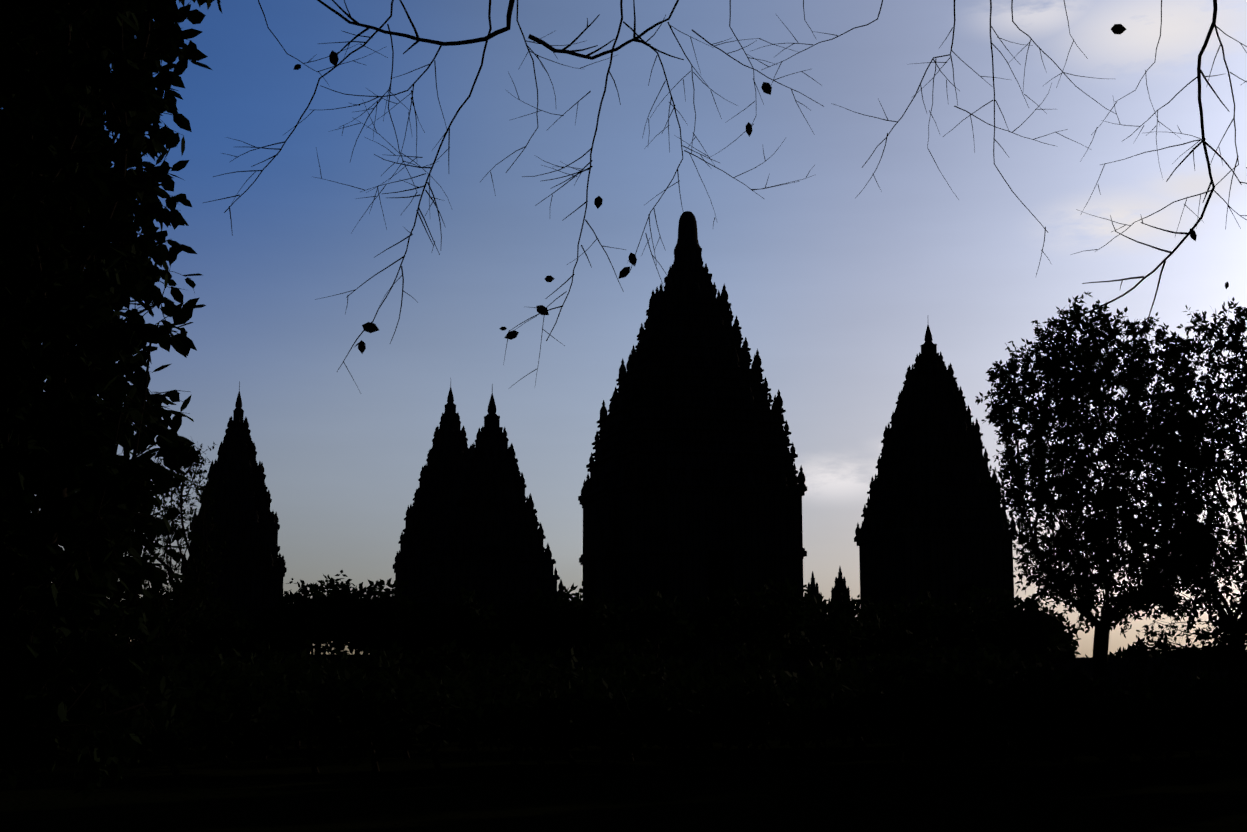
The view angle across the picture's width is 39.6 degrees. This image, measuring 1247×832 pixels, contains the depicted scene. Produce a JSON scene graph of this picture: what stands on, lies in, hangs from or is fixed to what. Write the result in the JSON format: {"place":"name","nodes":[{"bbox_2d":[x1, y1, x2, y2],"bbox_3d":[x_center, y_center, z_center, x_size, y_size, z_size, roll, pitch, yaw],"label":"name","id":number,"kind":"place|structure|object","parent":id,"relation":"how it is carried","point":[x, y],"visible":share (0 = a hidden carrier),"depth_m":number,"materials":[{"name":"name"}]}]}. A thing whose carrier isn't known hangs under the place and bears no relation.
{"place":"outdoors","nodes":[
{"label":"outdoors","id":0,"kind":"place"},
{"bbox_2d":[0,729,1246,831],"bbox_3d":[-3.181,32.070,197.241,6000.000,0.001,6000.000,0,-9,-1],"label":"ground","id":1,"kind":"structure","parent":0,"point":[839,788],"depth_m":27.47,"materials":[{"name":"black plant"}]},
{"bbox_2d":[0,0,221,801],"bbox_3d":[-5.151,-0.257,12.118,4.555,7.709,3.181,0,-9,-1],"label":"tree","id":2,"kind":"object","parent":1,"relation":"on","point":[57,440],"visible":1,"depth_m":11.81,"materials":[{"name":"black plant"}]},
{"bbox_2d":[119,438,231,682],"bbox_3d":[-13.734,5.095,51.370,4.182,9.033,3.596,0,-9,-1],"label":"tree","id":3,"kind":"object","parent":1,"relation":"on","point":[177,615],"visible":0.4,"depth_m":51.36,"materials":[{"name":"black plant"}]},
{"bbox_2d":[180,381,299,653],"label":"temple","id":4,"kind":"structure","parent":1,"relation":"on","point":[251,575],"depth_m":180.84,"materials":[{"name":"stone"}]},
{"bbox_2d":[376,384,469,654],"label":"temple","id":5,"kind":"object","parent":1,"relation":"on","point":[441,472],"visible":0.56,"depth_m":189.24,"materials":[{"name":"stone"}]},
{"bbox_2d":[415,384,564,654],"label":"temple","id":6,"kind":"structure","parent":1,"relation":"on","point":[490,538],"depth_m":146.21,"materials":[{"name":"stone"}]},
{"bbox_2d":[203,0,882,391],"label":"tree branches","id":7,"kind":"object","parent":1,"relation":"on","point":[541,310],"visible":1,"depth_m":7.82,"materials":[{"name":"black plant"}]},
{"bbox_2d":[109,570,1080,669],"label":"hedge","id":8,"kind":"object","parent":1,"relation":"on","point":[340,617],"visible":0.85,"depth_m":108.04,"materials":[{"name":"black plant"}]},
{"bbox_2d":[578,211,827,655],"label":"temple","id":9,"kind":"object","parent":1,"relation":"on","point":[694,486],"visible":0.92,"depth_m":165.48,"materials":[{"name":"stone"}]},
{"bbox_2d":[589,550,733,643],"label":"shiva temple doorways","id":10,"kind":"structure","parent":9,"relation":"in","point":[720,563],"depth_m":162.08,"materials":[{"name":"black"}]},
{"bbox_2d":[173,643,1246,657],"bbox_3d":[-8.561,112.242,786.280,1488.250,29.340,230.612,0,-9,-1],"label":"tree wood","id":11,"kind":"object","parent":1,"relation":"on","point":[1120,653],"visible":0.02,"depth_m":778.41,"materials":[{"name":"plant"}]},
{"bbox_2d":[804,571,821,600],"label":"small temple","id":12,"kind":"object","parent":1,"relation":"on","point":[812,586],"visible":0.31,"depth_m":214.07,"materials":[{"name":"stone"}]},
{"bbox_2d":[828,567,852,605],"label":"small temple","id":13,"kind":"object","parent":1,"relation":"on","point":[839,586],"visible":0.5,"depth_m":214.03,"materials":[{"name":"stone"}]},
{"bbox_2d":[854,325,1017,656],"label":"temple","id":14,"kind":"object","parent":1,"relation":"on","point":[934,523],"visible":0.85,"depth_m":156.91,"materials":[{"name":"stone"}]},
{"bbox_2d":[871,584,972,654],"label":"temple brahma doorways","id":15,"kind":"structure","parent":14,"relation":"in","point":[961,588],"depth_m":154.07,"materials":[{"name":"black"}]},
{"bbox_2d":[831,0,1246,343],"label":"tree branches","id":16,"kind":"object","parent":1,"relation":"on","point":[1120,29],"visible":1,"depth_m":7.87,"materials":[{"name":"black plant"}]},
{"bbox_2d":[975,291,1229,750],"bbox_3d":[12.530,2.742,44.852,6.862,11.708,5.636,0,-9,-1],"label":"tree","id":17,"kind":"object","parent":1,"relation":"on","point":[1097,527],"visible":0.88,"depth_m":44.12,"materials":[{"name":"black plant"}]},
{"bbox_2d":[1124,297,1246,763],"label":"tree","id":18,"kind":"object","parent":1,"relation":"on","point":[1230,646],"visible":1,"depth_m":37.55,"materials":[{"name":"black plant"}]},
{"bbox_2d":[2,0,1246,656],"label":"sky","id":19,"kind":"structure","parent":0,"point":[837,291],"materials":[{"name":"blue"}]},
{"bbox_2d":[167,654,1246,728],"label":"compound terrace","id":20,"kind":"structure","parent":0,"point":[1117,668],"depth_m":105.40,"materials":[{"name":"stone"}]}
]}

